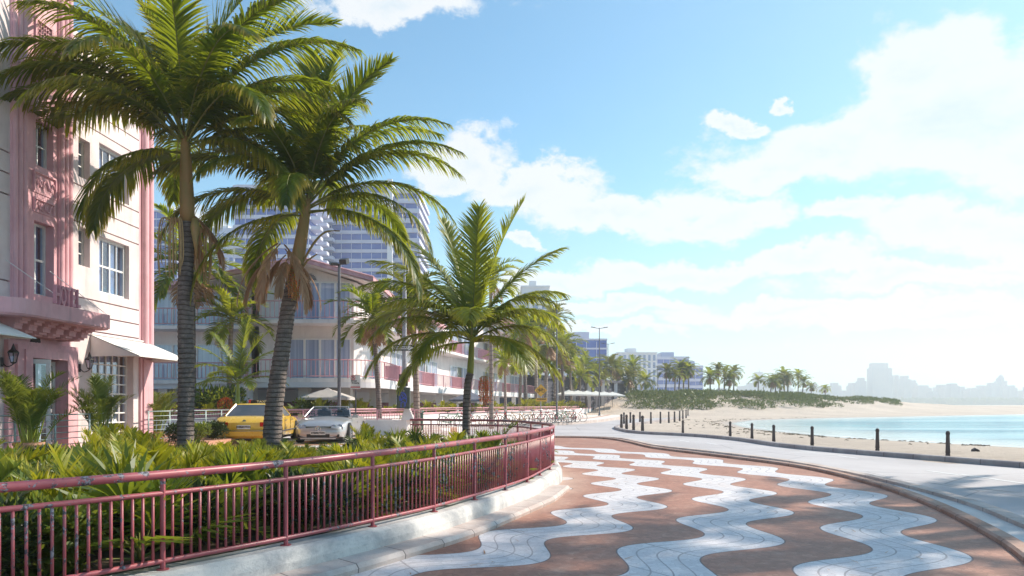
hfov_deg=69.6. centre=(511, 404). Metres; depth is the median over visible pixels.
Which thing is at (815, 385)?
skyline building
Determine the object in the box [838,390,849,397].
skyline building
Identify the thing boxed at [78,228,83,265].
window
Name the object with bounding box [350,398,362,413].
feather palm shrub
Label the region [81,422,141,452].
feather palm shrub
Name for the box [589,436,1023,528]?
road kerb
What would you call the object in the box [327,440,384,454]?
fan palm shrub
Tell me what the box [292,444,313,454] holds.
fan palm shrub
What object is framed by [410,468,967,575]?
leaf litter
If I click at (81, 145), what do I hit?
window
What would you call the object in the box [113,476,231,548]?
leafy bush
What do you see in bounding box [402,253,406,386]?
signal pole
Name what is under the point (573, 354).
palm tree
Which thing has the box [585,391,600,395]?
parasol
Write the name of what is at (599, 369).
street lamp
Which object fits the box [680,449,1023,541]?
curb
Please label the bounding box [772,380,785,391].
palm tree
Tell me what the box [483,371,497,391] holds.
window
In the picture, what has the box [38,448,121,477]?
fan palm shrub
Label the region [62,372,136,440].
potted palm
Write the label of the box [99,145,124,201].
window
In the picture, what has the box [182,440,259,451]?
feather palm shrub
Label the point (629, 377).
palm tree
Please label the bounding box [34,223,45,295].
window
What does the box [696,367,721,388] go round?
palm tree
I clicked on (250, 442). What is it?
feather palm shrub
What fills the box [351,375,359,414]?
parking sign
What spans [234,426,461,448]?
parking pavement
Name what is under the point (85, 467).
feather palm shrub
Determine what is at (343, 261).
floodlight pole
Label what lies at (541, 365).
palm tree
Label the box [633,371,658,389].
palm tree
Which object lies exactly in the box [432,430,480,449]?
feather palm shrub
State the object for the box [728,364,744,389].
palm tree
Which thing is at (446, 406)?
feather palm shrub
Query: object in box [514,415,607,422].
promenade band
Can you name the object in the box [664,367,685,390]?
palm tree
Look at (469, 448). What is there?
fan palm shrub
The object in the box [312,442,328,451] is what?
fan palm shrub
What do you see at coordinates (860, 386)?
skyline building
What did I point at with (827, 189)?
sky
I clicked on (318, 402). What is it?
feather palm shrub
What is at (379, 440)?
feather palm shrub
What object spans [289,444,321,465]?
feather palm shrub
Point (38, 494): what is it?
feather palm shrub
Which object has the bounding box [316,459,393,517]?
fan palm shrub
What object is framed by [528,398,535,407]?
feather palm shrub
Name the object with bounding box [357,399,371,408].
feather palm shrub
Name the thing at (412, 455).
fan palm shrub
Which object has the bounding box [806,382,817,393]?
palm tree
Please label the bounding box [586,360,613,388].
palm tree
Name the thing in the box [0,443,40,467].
fan palm shrub
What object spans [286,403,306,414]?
feather palm shrub
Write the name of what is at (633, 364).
palm tree
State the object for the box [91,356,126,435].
french window
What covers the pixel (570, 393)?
parasol
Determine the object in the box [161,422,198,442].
leafy bush
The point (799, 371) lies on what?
palm tree
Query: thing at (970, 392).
skyline building
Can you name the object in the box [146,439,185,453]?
feather palm shrub
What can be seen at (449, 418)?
bicycle
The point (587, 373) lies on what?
palm tree
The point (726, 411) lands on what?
sand beach
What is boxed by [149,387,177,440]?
potted palm
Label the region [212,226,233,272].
apartment tower
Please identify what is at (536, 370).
palm tree
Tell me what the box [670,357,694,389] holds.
palm tree
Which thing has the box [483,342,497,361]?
window
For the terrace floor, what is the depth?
23.80 m
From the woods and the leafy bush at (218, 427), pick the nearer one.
the leafy bush at (218, 427)
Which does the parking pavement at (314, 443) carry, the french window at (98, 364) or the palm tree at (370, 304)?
the palm tree at (370, 304)
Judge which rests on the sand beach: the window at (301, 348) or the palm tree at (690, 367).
the palm tree at (690, 367)
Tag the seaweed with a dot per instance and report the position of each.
(809, 435)
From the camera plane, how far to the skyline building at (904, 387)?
1432.66 m
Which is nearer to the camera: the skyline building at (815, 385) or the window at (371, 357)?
the window at (371, 357)
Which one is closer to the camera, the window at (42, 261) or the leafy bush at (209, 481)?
the leafy bush at (209, 481)
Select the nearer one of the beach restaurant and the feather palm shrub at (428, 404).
the feather palm shrub at (428, 404)
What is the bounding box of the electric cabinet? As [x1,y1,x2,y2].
[397,387,409,408]
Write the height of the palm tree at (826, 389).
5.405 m
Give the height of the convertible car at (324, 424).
1.291 m
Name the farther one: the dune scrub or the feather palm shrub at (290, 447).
the dune scrub
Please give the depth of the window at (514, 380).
90.65 m
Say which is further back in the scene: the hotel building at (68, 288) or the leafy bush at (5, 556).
the hotel building at (68, 288)
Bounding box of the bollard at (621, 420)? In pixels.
[620,414,622,427]
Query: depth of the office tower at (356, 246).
258.00 m
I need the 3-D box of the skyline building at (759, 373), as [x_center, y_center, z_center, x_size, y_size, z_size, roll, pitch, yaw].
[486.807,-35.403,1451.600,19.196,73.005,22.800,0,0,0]
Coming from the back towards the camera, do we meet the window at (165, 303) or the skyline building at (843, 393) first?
the skyline building at (843, 393)
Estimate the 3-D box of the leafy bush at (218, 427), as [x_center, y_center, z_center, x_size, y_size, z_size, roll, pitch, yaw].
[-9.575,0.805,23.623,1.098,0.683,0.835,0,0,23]
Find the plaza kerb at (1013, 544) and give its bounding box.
[477,436,1023,561]
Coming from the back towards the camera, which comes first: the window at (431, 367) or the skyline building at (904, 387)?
the skyline building at (904, 387)
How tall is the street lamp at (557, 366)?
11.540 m
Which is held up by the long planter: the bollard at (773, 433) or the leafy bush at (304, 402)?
the leafy bush at (304, 402)
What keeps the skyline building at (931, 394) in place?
on the far shore ground
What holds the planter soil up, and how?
in the planter wall at (353, 550)
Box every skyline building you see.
[744,383,754,390]
[752,369,764,390]
[763,383,776,391]
[777,386,793,392]
[797,389,810,392]
[809,384,818,393]
[818,386,831,394]
[830,383,841,395]
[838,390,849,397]
[846,383,854,395]
[855,378,866,396]
[867,363,891,398]
[892,375,898,398]
[898,376,911,399]
[911,380,917,396]
[912,385,931,398]
[927,391,937,399]
[932,385,945,397]
[944,383,959,402]
[960,387,965,398]
[963,388,978,398]
[976,385,986,404]
[985,383,999,403]
[994,374,1007,397]
[1002,385,1017,404]
[1018,390,1022,397]
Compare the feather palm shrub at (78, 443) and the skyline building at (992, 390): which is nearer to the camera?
the feather palm shrub at (78, 443)
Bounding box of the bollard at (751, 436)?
[750,423,753,438]
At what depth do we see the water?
60.75 m
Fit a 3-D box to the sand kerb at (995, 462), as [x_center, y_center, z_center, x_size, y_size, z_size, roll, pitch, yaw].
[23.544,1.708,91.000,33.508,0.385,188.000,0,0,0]
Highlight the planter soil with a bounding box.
[4,471,517,575]
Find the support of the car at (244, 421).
on the parking pavement at (314, 443)
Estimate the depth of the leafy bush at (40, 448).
12.46 m
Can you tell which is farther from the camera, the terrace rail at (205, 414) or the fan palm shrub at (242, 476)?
the terrace rail at (205, 414)
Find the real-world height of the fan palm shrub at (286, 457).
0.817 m
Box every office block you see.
[610,348,656,390]
[657,352,688,390]
[689,361,702,389]
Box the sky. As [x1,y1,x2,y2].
[73,0,1023,391]
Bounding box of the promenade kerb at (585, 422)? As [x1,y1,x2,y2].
[473,415,628,426]
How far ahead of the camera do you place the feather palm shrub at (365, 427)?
18.27 m
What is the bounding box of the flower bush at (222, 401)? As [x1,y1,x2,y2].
[216,396,233,415]
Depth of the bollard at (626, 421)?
47.94 m
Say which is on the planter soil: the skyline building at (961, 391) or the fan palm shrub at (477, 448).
the fan palm shrub at (477, 448)
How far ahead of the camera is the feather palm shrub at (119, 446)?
9.43 m
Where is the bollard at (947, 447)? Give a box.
[945,431,949,455]
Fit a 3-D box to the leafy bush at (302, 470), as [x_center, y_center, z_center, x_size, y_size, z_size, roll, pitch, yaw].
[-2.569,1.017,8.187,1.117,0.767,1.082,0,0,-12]
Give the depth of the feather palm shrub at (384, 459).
9.21 m
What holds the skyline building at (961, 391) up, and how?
on the far shore ground
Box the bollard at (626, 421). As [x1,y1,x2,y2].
[625,414,627,428]
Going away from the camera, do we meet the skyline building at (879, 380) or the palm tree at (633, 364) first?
the palm tree at (633, 364)
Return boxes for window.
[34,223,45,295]
[36,125,46,168]
[78,140,83,177]
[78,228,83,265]
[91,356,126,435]
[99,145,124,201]
[99,237,124,298]
[153,344,244,379]
[154,291,244,324]
[289,338,350,377]
[294,282,350,319]
[370,346,380,378]
[391,351,401,373]
[418,360,436,386]
[450,365,466,388]
[451,334,469,354]
[483,325,496,335]
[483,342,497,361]
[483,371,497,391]
[510,375,518,392]
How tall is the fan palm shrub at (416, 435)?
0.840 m
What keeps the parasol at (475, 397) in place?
on the long planter
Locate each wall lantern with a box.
[0,344,18,366]
[78,352,93,371]
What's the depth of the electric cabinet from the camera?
31.34 m
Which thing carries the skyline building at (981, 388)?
on the far shore ground
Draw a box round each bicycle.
[437,410,462,423]
[453,410,481,426]
[478,410,503,424]
[487,410,512,424]
[504,409,529,424]
[514,409,537,420]
[524,409,548,422]
[537,409,555,423]
[539,409,561,422]
[549,409,572,422]
[554,409,575,421]
[563,409,580,421]
[565,410,586,421]
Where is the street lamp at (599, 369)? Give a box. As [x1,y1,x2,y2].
[592,327,607,415]
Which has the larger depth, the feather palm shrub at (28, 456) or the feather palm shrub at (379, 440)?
the feather palm shrub at (379, 440)
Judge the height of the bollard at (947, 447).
1.080 m
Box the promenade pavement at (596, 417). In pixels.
[475,415,619,423]
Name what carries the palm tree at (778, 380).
on the sand beach
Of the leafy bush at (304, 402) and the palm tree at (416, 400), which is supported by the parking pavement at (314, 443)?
the palm tree at (416, 400)
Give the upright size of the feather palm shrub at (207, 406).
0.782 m
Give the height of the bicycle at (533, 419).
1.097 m
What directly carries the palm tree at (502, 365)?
on the promenade pavement at (596, 417)
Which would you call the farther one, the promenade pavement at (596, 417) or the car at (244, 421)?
the promenade pavement at (596, 417)
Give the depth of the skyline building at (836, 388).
1453.00 m
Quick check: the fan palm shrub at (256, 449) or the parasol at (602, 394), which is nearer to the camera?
the fan palm shrub at (256, 449)
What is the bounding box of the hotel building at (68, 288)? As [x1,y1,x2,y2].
[0,0,153,450]
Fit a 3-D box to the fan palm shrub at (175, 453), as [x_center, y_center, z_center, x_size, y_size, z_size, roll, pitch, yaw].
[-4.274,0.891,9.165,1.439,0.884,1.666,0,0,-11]
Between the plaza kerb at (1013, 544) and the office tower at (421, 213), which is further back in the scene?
the office tower at (421, 213)
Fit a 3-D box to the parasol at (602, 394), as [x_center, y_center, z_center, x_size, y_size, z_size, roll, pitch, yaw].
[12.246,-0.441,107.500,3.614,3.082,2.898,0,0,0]
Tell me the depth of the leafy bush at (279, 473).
7.63 m
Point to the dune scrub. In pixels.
(673, 399)
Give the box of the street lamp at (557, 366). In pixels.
[551,299,567,419]
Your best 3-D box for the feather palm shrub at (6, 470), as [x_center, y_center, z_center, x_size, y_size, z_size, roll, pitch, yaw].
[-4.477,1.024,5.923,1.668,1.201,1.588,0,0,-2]
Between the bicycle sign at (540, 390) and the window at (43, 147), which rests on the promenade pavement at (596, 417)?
the bicycle sign at (540, 390)
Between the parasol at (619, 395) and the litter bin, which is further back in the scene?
the parasol at (619, 395)
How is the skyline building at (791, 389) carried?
on the far shore ground
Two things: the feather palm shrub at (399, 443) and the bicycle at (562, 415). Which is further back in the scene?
the bicycle at (562, 415)
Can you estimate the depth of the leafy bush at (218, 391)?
36.02 m
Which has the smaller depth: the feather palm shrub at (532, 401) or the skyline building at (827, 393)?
the feather palm shrub at (532, 401)
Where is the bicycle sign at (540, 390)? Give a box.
[535,384,546,414]
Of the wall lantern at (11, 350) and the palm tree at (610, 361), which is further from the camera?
the palm tree at (610, 361)
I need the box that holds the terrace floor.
[161,432,210,444]
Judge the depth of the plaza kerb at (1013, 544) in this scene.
12.25 m
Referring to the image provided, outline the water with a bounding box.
[732,414,1023,447]
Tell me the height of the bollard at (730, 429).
1.080 m
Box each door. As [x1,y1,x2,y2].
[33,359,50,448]
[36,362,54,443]
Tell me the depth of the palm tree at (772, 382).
167.26 m
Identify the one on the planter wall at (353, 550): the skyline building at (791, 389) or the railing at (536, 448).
the railing at (536, 448)
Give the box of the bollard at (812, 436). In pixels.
[810,426,813,445]
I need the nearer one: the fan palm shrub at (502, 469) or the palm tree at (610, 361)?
the fan palm shrub at (502, 469)
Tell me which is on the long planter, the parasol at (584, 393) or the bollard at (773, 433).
the parasol at (584, 393)
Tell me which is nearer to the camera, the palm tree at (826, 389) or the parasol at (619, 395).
the parasol at (619, 395)
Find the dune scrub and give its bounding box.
[619,387,902,409]
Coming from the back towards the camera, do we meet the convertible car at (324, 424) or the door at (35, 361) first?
the convertible car at (324, 424)
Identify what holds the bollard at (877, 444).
on the sand beach
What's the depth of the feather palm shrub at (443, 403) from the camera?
53.19 m
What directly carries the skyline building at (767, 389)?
on the far shore ground
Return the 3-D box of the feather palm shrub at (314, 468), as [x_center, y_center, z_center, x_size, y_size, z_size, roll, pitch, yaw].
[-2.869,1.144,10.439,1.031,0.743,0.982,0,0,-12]
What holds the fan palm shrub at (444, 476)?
on the planter soil
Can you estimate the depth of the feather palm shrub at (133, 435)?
10.96 m
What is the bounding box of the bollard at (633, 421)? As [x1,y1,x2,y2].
[632,414,634,429]
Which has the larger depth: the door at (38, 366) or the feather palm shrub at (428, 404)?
the feather palm shrub at (428, 404)
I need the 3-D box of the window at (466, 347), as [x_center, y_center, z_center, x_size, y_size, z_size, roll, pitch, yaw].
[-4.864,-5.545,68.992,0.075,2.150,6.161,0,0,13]
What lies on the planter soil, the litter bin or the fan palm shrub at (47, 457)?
the fan palm shrub at (47, 457)
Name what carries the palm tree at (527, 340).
on the long planter
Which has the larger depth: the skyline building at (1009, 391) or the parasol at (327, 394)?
the skyline building at (1009, 391)
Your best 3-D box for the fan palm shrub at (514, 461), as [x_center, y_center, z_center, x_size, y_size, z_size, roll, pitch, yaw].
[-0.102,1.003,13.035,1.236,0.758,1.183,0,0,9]
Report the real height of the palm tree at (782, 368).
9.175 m
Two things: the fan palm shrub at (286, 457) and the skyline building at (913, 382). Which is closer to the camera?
the fan palm shrub at (286, 457)
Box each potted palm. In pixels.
[0,369,91,448]
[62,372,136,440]
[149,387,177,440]
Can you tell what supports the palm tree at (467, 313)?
on the planter soil
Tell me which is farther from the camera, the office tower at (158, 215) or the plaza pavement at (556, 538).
the office tower at (158, 215)
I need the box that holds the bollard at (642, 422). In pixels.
[641,415,643,430]
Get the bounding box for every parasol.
[298,388,354,399]
[449,392,488,410]
[554,390,583,395]
[575,390,592,395]
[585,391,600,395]
[593,391,608,395]
[600,392,624,406]
[601,391,616,395]
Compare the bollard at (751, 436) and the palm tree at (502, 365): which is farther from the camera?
the palm tree at (502, 365)
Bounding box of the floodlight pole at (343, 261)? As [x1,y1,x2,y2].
[329,258,348,408]
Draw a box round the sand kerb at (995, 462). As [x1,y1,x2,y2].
[614,415,1023,467]
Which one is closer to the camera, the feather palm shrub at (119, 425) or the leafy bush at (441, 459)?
the leafy bush at (441, 459)
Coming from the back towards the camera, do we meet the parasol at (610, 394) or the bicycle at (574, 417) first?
the parasol at (610, 394)
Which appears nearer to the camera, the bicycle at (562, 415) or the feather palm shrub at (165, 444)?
the feather palm shrub at (165, 444)
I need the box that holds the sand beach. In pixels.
[584,395,1023,463]
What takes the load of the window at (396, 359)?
in the apartment building at (313, 363)
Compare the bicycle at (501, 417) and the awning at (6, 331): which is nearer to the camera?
the awning at (6, 331)
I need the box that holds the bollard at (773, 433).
[772,425,775,441]
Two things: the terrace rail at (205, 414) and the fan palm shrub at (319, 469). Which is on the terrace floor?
the terrace rail at (205, 414)
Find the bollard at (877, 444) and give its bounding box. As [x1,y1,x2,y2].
[875,428,879,450]
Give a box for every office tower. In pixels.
[154,206,202,280]
[233,185,334,268]
[323,179,394,293]
[393,188,429,308]
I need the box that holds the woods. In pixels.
[895,396,1023,404]
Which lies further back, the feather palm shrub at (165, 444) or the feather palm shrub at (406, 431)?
the feather palm shrub at (406, 431)
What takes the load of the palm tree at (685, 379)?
on the sand beach
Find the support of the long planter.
on the promenade pavement at (596, 417)
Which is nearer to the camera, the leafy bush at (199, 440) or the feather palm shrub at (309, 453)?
the feather palm shrub at (309, 453)
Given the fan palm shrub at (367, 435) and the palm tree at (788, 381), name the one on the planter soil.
the fan palm shrub at (367, 435)
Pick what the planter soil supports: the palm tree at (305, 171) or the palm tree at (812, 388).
the palm tree at (305, 171)
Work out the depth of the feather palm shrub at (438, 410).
50.42 m
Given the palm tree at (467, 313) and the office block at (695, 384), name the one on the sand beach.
the office block at (695, 384)
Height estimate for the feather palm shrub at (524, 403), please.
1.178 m
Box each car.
[216,400,297,439]
[295,406,365,442]
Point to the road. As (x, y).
(1005, 495)
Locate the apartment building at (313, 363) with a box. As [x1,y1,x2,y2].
[153,258,534,414]
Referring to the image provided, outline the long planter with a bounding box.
[164,406,591,425]
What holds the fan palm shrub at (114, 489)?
on the planter soil
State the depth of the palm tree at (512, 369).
79.92 m
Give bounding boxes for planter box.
[170,438,241,444]
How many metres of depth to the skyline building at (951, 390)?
1408.73 m
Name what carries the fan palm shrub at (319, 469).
on the planter soil
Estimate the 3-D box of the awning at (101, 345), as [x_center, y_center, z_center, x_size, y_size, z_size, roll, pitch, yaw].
[-10.152,-1.538,20.326,1.258,0.619,2.869,0,0,3]
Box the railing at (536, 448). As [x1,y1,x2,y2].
[0,419,555,575]
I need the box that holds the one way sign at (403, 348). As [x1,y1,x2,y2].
[393,345,413,350]
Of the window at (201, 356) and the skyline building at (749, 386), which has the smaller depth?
the window at (201, 356)
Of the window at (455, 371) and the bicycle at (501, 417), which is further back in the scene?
the window at (455, 371)
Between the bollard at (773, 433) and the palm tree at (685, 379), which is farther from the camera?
the palm tree at (685, 379)
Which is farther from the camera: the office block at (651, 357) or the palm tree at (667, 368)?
the office block at (651, 357)
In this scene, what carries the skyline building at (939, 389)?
on the far shore ground
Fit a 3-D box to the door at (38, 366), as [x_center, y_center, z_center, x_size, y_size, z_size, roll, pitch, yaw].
[-11.112,0.020,17.540,0.060,2.100,0.600,0,0,3]
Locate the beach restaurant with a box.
[499,375,634,409]
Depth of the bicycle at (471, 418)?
47.45 m
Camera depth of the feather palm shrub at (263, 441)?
14.26 m
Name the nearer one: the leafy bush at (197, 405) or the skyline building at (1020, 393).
the leafy bush at (197, 405)
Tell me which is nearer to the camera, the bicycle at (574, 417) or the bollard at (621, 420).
the bollard at (621, 420)
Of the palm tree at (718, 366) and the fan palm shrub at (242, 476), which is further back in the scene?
the palm tree at (718, 366)
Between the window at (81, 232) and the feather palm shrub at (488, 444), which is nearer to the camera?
the feather palm shrub at (488, 444)
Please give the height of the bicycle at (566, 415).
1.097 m
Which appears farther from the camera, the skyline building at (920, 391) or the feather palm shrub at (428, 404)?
the skyline building at (920, 391)
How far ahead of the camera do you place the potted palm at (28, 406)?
13.71 m
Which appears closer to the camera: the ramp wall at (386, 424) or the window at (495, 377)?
the ramp wall at (386, 424)
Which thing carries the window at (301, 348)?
in the apartment building at (313, 363)
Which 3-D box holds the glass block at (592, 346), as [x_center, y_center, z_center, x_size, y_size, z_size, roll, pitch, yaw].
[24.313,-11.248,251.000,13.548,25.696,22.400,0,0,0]
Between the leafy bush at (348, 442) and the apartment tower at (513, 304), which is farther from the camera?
the apartment tower at (513, 304)
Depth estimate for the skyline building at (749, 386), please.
1404.00 m
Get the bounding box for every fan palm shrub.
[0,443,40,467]
[20,445,54,468]
[24,439,127,535]
[28,437,254,575]
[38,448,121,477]
[146,443,189,464]
[147,464,251,550]
[186,440,309,526]
[237,440,298,466]
[247,444,295,459]
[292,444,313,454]
[308,451,343,472]
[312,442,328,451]
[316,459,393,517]
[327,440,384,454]
[342,427,386,445]
[364,440,468,508]
[371,428,415,448]
[398,425,439,442]
[402,451,473,497]
[439,439,486,487]
[442,438,486,484]
[452,438,502,476]
[482,455,517,483]
[500,441,538,478]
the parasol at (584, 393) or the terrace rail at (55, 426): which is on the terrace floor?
the terrace rail at (55, 426)
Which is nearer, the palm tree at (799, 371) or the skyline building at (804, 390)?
the palm tree at (799, 371)
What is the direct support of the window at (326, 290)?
in the apartment building at (313, 363)
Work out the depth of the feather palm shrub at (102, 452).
9.46 m
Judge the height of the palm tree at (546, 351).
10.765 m
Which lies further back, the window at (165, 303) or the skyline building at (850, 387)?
the skyline building at (850, 387)
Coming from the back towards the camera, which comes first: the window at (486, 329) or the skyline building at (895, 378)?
the skyline building at (895, 378)
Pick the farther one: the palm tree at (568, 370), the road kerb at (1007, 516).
the palm tree at (568, 370)
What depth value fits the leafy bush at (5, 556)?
5.37 m
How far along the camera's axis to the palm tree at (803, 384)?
181.33 m
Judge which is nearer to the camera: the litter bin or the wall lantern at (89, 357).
the wall lantern at (89, 357)
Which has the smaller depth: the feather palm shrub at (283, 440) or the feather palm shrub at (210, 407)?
the feather palm shrub at (283, 440)
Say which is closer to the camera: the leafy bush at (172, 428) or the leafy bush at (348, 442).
the leafy bush at (348, 442)
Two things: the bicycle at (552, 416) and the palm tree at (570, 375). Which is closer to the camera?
the bicycle at (552, 416)
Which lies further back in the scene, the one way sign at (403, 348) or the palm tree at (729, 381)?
the palm tree at (729, 381)
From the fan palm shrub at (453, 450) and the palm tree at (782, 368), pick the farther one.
the palm tree at (782, 368)
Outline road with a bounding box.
[459,417,1023,516]
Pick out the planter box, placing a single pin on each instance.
(214, 441)
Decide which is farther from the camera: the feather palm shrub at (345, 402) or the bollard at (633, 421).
the bollard at (633, 421)
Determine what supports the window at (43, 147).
in the hotel building at (68, 288)
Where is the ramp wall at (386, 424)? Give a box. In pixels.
[156,409,421,435]
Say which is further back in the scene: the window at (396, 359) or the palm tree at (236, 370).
the window at (396, 359)
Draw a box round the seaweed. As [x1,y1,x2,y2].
[674,417,989,445]
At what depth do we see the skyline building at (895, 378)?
1465.00 m
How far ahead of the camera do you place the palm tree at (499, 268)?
45.82 m
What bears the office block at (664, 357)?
on the sand beach
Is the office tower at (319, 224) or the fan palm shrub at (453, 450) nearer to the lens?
the fan palm shrub at (453, 450)
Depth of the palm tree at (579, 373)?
107.71 m
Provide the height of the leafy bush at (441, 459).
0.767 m
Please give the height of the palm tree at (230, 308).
7.411 m
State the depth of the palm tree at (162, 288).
36.17 m
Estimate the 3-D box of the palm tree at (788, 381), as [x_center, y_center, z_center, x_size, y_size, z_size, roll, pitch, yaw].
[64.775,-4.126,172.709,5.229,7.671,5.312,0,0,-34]
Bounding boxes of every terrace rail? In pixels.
[0,413,108,448]
[148,410,224,439]
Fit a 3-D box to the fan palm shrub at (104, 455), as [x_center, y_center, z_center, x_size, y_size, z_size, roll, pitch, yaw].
[-4.367,0.834,7.643,1.621,0.996,1.876,0,0,-33]
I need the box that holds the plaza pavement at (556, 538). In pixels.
[350,438,1023,575]
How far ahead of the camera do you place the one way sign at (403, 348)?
31.59 m
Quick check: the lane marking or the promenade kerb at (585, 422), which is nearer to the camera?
the lane marking
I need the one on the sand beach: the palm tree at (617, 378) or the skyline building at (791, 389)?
the palm tree at (617, 378)
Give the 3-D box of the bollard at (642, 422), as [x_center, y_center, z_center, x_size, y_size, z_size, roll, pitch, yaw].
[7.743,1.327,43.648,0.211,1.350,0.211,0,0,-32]
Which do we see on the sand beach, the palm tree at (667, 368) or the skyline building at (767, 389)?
the palm tree at (667, 368)
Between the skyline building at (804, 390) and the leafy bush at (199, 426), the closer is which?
the leafy bush at (199, 426)
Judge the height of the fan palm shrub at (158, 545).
0.842 m
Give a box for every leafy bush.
[0,486,116,575]
[0,494,49,575]
[4,443,57,458]
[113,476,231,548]
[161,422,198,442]
[194,383,249,414]
[194,390,229,414]
[194,420,213,439]
[194,438,207,444]
[201,420,229,439]
[245,465,326,524]
[251,466,361,534]
[291,396,314,414]
[306,400,335,414]
[311,444,348,456]
[343,438,368,451]
[386,452,431,497]
[410,449,458,487]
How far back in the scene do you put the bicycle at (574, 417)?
60.80 m
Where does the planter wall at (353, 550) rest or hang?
on the plaza pavement at (556, 538)
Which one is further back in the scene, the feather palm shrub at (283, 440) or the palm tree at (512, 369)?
the palm tree at (512, 369)
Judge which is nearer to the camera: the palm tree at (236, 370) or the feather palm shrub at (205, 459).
the feather palm shrub at (205, 459)
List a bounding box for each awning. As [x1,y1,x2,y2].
[0,323,35,338]
[91,333,177,361]
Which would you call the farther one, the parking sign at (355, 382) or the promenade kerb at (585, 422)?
the promenade kerb at (585, 422)
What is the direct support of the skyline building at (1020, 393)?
on the far shore ground
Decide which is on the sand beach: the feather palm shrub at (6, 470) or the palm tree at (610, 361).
the palm tree at (610, 361)
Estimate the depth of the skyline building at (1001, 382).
1453.37 m
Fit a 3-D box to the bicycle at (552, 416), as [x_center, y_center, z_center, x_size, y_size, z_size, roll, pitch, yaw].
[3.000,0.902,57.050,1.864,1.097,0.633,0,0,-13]
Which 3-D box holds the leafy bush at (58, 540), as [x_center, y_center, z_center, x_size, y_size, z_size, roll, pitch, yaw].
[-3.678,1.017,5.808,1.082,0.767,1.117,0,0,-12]
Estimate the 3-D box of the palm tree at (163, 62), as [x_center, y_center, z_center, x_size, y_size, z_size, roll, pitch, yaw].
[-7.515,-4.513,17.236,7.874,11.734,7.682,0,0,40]
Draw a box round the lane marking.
[680,440,1020,482]
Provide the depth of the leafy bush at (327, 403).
36.80 m
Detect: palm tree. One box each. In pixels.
[0,0,371,447]
[145,39,467,446]
[154,202,249,413]
[194,283,275,393]
[194,315,290,403]
[323,278,416,417]
[357,194,571,435]
[363,268,451,430]
[456,253,527,428]
[483,347,523,418]
[494,340,545,404]
[498,305,554,409]
[516,312,562,404]
[529,327,574,405]
[529,345,550,375]
[536,302,575,403]
[538,353,577,400]
[540,329,587,404]
[548,342,593,402]
[564,364,598,404]
[567,351,602,407]
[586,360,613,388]
[596,353,629,379]
[602,356,632,380]
[612,366,646,391]
[622,354,649,388]
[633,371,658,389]
[653,362,678,389]
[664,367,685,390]
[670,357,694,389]
[672,362,697,388]
[676,361,700,388]
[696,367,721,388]
[708,362,730,389]
[716,365,736,389]
[720,369,740,391]
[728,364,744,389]
[747,373,767,389]
[761,373,781,391]
[767,372,784,390]
[772,366,792,390]
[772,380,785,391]
[776,371,798,390]
[790,369,806,391]
[794,374,813,390]
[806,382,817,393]
[819,384,830,394]
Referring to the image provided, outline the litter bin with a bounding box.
[412,410,423,429]
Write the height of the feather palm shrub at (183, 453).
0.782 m
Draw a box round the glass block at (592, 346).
[564,332,606,378]
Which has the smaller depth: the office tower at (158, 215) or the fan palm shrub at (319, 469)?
the fan palm shrub at (319, 469)
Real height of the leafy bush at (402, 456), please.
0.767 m
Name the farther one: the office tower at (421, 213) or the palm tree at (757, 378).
the office tower at (421, 213)
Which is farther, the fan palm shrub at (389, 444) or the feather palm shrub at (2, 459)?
the fan palm shrub at (389, 444)
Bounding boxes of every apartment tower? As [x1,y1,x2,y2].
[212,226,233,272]
[511,294,520,320]
[520,281,549,374]
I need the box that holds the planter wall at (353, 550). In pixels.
[108,461,569,575]
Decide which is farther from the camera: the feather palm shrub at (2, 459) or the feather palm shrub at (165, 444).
the feather palm shrub at (165, 444)
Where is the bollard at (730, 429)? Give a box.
[729,421,731,435]
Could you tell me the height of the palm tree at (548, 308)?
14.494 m
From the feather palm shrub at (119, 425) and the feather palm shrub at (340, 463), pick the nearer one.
the feather palm shrub at (340, 463)
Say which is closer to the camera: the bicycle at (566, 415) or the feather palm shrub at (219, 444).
the feather palm shrub at (219, 444)
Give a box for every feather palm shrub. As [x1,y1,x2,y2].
[0,443,64,481]
[0,452,69,543]
[0,459,56,575]
[3,444,137,547]
[5,441,141,556]
[37,441,90,459]
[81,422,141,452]
[82,444,114,460]
[93,438,172,468]
[101,425,163,460]
[115,422,164,443]
[117,443,238,483]
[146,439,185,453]
[165,438,251,479]
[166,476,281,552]
[173,443,204,457]
[180,441,257,463]
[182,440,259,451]
[200,402,214,408]
[201,405,220,414]
[213,444,345,501]
[233,437,271,449]
[245,438,281,449]
[269,441,312,465]
[271,438,301,450]
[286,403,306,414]
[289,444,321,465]
[300,465,319,472]
[309,441,458,517]
[311,398,327,412]
[324,450,368,468]
[336,400,352,405]
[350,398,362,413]
[350,423,380,438]
[354,432,389,449]
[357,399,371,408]
[360,433,461,490]
[376,429,407,440]
[421,399,434,410]
[429,404,447,415]
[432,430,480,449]
[438,400,448,406]
[438,405,453,411]
[443,421,524,469]
[521,399,529,409]
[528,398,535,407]

